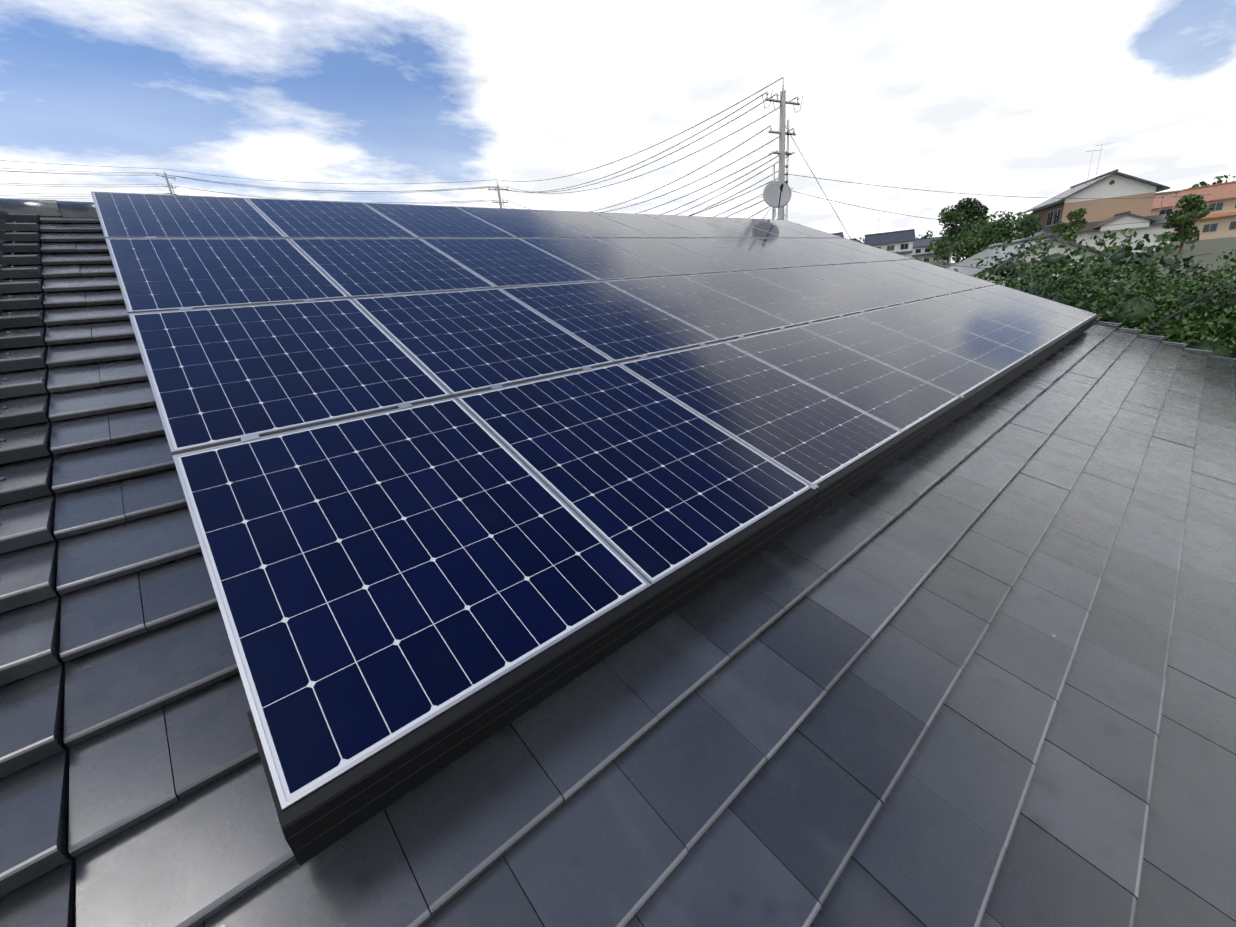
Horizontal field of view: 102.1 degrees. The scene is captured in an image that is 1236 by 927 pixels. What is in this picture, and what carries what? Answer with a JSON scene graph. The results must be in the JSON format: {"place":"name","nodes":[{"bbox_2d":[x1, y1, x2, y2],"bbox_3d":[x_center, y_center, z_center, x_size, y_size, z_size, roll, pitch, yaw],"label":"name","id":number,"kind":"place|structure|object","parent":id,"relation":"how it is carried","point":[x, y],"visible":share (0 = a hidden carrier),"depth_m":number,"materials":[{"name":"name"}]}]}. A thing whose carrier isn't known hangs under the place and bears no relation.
{"place":"outdoors","nodes":[
{"label":"outdoors","id":0,"kind":"place"},
{"bbox_2d":[4,221,423,898],"bbox_3d":[2.430,-0.938,4.324,10.510,3.235,8.087,-20,24,-38],"label":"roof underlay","id":1,"kind":"object","parent":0,"point":[46,365],"depth_m":2.76,"materials":[{"name":"black"}]},
{"bbox_2d":[0,0,1235,262],"label":"sky","id":2,"kind":"structure","parent":0,"point":[1001,98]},
{"bbox_2d":[831,232,843,237],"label":"house skyline","id":3,"kind":"structure","parent":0,"point":[840,234],"depth_m":100.31,"materials":[{"name":"white paint"}]},
{"bbox_2d":[935,237,1235,300],"bbox_3d":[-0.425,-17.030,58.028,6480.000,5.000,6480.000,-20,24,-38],"label":"terrain","id":4,"kind":"structure","parent":0,"point":[1216,247],"depth_m":50.22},
{"bbox_2d":[156,169,177,194],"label":"utility pole","id":5,"kind":"object","parent":4,"relation":"on","point":[168,185],"visible":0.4,"depth_m":57.33,"materials":[{"name":"concrete"}]},
{"bbox_2d":[488,182,507,207],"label":"utility pole","id":6,"kind":"object","parent":4,"relation":"on","point":[499,195],"visible":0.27,"depth_m":45.53,"materials":[{"name":"concrete"}]},
{"bbox_2d":[0,77,1215,329],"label":"overhead wires","id":7,"kind":"object","parent":4,"relation":"on","point":[628,179],"visible":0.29,"depth_m":25.20,"materials":[{"name":"black"}]},
{"bbox_2d":[765,77,799,219],"bbox_3d":[6.896,-8.865,21.218,1.900,12.650,0.520,-16,21,-28],"label":"utility pole","id":8,"kind":"object","parent":4,"relation":"on","point":[782,152],"visible":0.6,"depth_m":19.82,"materials":[{"name":"concrete"}]},
{"bbox_2d":[864,228,915,257],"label":"house","id":9,"kind":"structure","parent":4,"relation":"on","point":[901,242],"depth_m":107.94,"materials":[{"name":"white"}]},
{"bbox_2d":[890,251,946,266],"bbox_3d":[10.633,-5.201,19.242,4.703,5.632,5.245,-4,19,4],"label":"hedge tree","id":10,"kind":"object","parent":4,"relation":"on","point":[937,261],"visible":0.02,"depth_m":18.02,"materials":[{"name":"green plant"}]},
{"bbox_2d":[916,230,932,238],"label":"tree","id":11,"kind":"object","parent":4,"relation":"on","point":[927,236],"visible":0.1,"depth_m":162.09,"materials":[{"name":"green plant"}]},
{"bbox_2d":[912,229,950,264],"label":"house skyline","id":12,"kind":"structure","parent":4,"relation":"on","point":[921,250],"depth_m":148.96,"materials":[{"name":"white paint"}]},
{"bbox_2d":[928,237,964,262],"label":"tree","id":13,"kind":"object","parent":4,"relation":"on","point":[938,246],"visible":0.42,"depth_m":142.89,"materials":[{"name":"green plant"}]},
{"bbox_2d":[937,197,988,262],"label":"round tree","id":14,"kind":"object","parent":4,"relation":"on","point":[967,208],"visible":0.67,"depth_m":72.21,"materials":[{"name":"green plant"}]},
{"bbox_2d":[936,265,1034,289],"bbox_3d":[8.372,-2.490,12.869,4.510,4.994,5.120,1,20,19],"label":"hedge tree","id":15,"kind":"object","parent":4,"relation":"on","point":[991,272],"visible":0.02,"depth_m":11.08,"materials":[{"name":"green plant"}]},
{"bbox_2d":[941,210,1033,261],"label":"round tree","id":16,"kind":"object","parent":4,"relation":"on","point":[976,241],"visible":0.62,"depth_m":51.52,"materials":[{"name":"green plant"}]},
{"bbox_2d":[998,211,1029,240],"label":"tree","id":17,"kind":"object","parent":4,"relation":"on","point":[1020,213],"visible":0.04,"depth_m":123.13,"materials":[{"name":"green plant"}]},
{"bbox_2d":[1006,213,1048,241],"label":"garden tree","id":18,"kind":"object","parent":4,"relation":"on","point":[1027,219],"visible":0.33,"depth_m":40.29,"materials":[{"name":"green plant"}]},
{"bbox_2d":[948,232,1133,284],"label":"house roof","id":19,"kind":"structure","parent":4,"relation":"on","point":[970,270],"depth_m":28.65,"materials":[{"name":"white"}]},
{"bbox_2d":[970,230,1121,288],"bbox_3d":[13.315,-4.595,16.672,4.977,5.669,5.968,-20,24,-38],"label":"hedge tree","id":20,"kind":"object","parent":4,"relation":"on","point":[1055,258],"visible":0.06,"depth_m":15.85,"materials":[{"name":"green plant"}]},
{"bbox_2d":[989,263,1116,320],"bbox_3d":[8.305,-1.356,9.790,4.776,4.848,4.832,-20,24,-38],"label":"hedge tree","id":21,"kind":"object","parent":4,"relation":"on","point":[1045,292],"visible":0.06,"depth_m":8.88,"materials":[{"name":"green plant"}]},
{"bbox_2d":[1050,208,1086,242],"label":"garden tree","id":22,"kind":"object","parent":4,"relation":"on","point":[1076,215],"visible":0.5,"depth_m":41.84,"materials":[{"name":"green plant"}]},
{"bbox_2d":[975,228,1202,299],"bbox_3d":[12.118,-3.423,13.906,5.087,5.443,4.847,-20,24,-38],"label":"hedge tree","id":23,"kind":"object","parent":4,"relation":"on","point":[1124,252],"visible":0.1,"depth_m":12.10,"materials":[{"name":"green plant"}]},
{"bbox_2d":[1023,142,1181,252],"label":"two storey house","id":24,"kind":"structure","parent":4,"relation":"on","point":[1134,210],"depth_m":52.63,"materials":[{"name":"white paint"}]},
{"bbox_2d":[1103,246,1119,253],"bbox_3d":[33.719,-12.874,34.659,2.718,4.154,2.551,-20,24,-38],"label":"bush","id":25,"kind":"object","parent":4,"relation":"on","point":[1109,250],"visible":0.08,"depth_m":33.40,"materials":[{"name":"green plant"}]},
{"bbox_2d":[1052,247,1208,300],"bbox_3d":[10.686,-2.032,10.931,4.909,4.976,4.920,-20,24,-38],"label":"hedge tree","id":26,"kind":"object","parent":4,"relation":"on","point":[1148,261],"depth_m":9.96,"materials":[{"name":"green plant"}]},
{"bbox_2d":[1054,266,1235,345],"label":"hedge tree","id":27,"kind":"object","parent":4,"relation":"on","point":[1173,306],"visible":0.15,"depth_m":7.80,"materials":[{"name":"green plant"}]},
{"bbox_2d":[1071,249,1235,362],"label":"hedge tree","id":28,"kind":"object","parent":4,"relation":"on","point":[1219,347],"visible":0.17,"depth_m":7.49,"materials":[{"name":"green plant"}]},
{"bbox_2d":[1161,193,1213,271],"bbox_3d":[43.242,-17.121,38.318,2.550,6.474,2.524,-20,24,-38],"label":"garden tree","id":29,"kind":"object","parent":4,"relation":"on","point":[1183,223],"visible":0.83,"depth_m":37.64,"materials":[{"name":"green plant"}]},
{"bbox_2d":[1150,181,1235,242],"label":"house","id":30,"kind":"structure","parent":4,"relation":"on","point":[1219,221],"depth_m":70.53,"materials":[{"name":"paint"}]},
{"bbox_2d":[1156,268,1235,293],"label":"hedge tree","id":31,"kind":"object","parent":4,"relation":"on","point":[1226,273],"visible":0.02,"depth_m":9.90,"materials":[{"name":"green plant"}]},
{"bbox_2d":[1170,280,1235,344],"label":"hedge tree","id":32,"kind":"object","parent":4,"relation":"on","point":[1228,327],"depth_m":7.62,"materials":[{"name":"green plant"}]},
{"bbox_2d":[1190,173,1235,187],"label":"tree","id":33,"kind":"object","parent":4,"relation":"on","point":[1202,183],"visible":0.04,"depth_m":94.64,"materials":[{"name":"green plant"}]},
{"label":"house","id":34,"kind":"structure","parent":4,"relation":"on"},
{"bbox_2d":[0,211,1235,926],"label":"roof tiles","id":35,"kind":"object","parent":34,"relation":"on","point":[974,665],"visible":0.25,"depth_m":1.34,"materials":[{"name":"grey tile"}]},
{"bbox_2d":[0,198,797,223],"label":"roof ridge cap","id":36,"kind":"object","parent":35,"relation":"on","point":[53,208],"visible":0.02,"depth_m":3.55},
{"bbox_2d":[91,191,1098,864],"bbox_3d":[1.238,-1.834,4.984,9.104,1.950,4.498,-20,24,-38],"label":"solar array","id":37,"kind":"object","parent":35,"relation":"on","point":[457,481],"visible":1,"depth_m":2.03,"materials":[{"name":"blue glass"}]},
{"bbox_2d":[761,164,792,218],"bbox_3d":[3.136,-4.911,9.839,0.638,1.620,1.703,-1,19,11],"label":"satellite dish","id":38,"kind":"object","parent":34,"relation":"on","point":[776,194],"visible":0.94,"depth_m":9.35,"materials":[{"name":"silver metal"}]}
]}

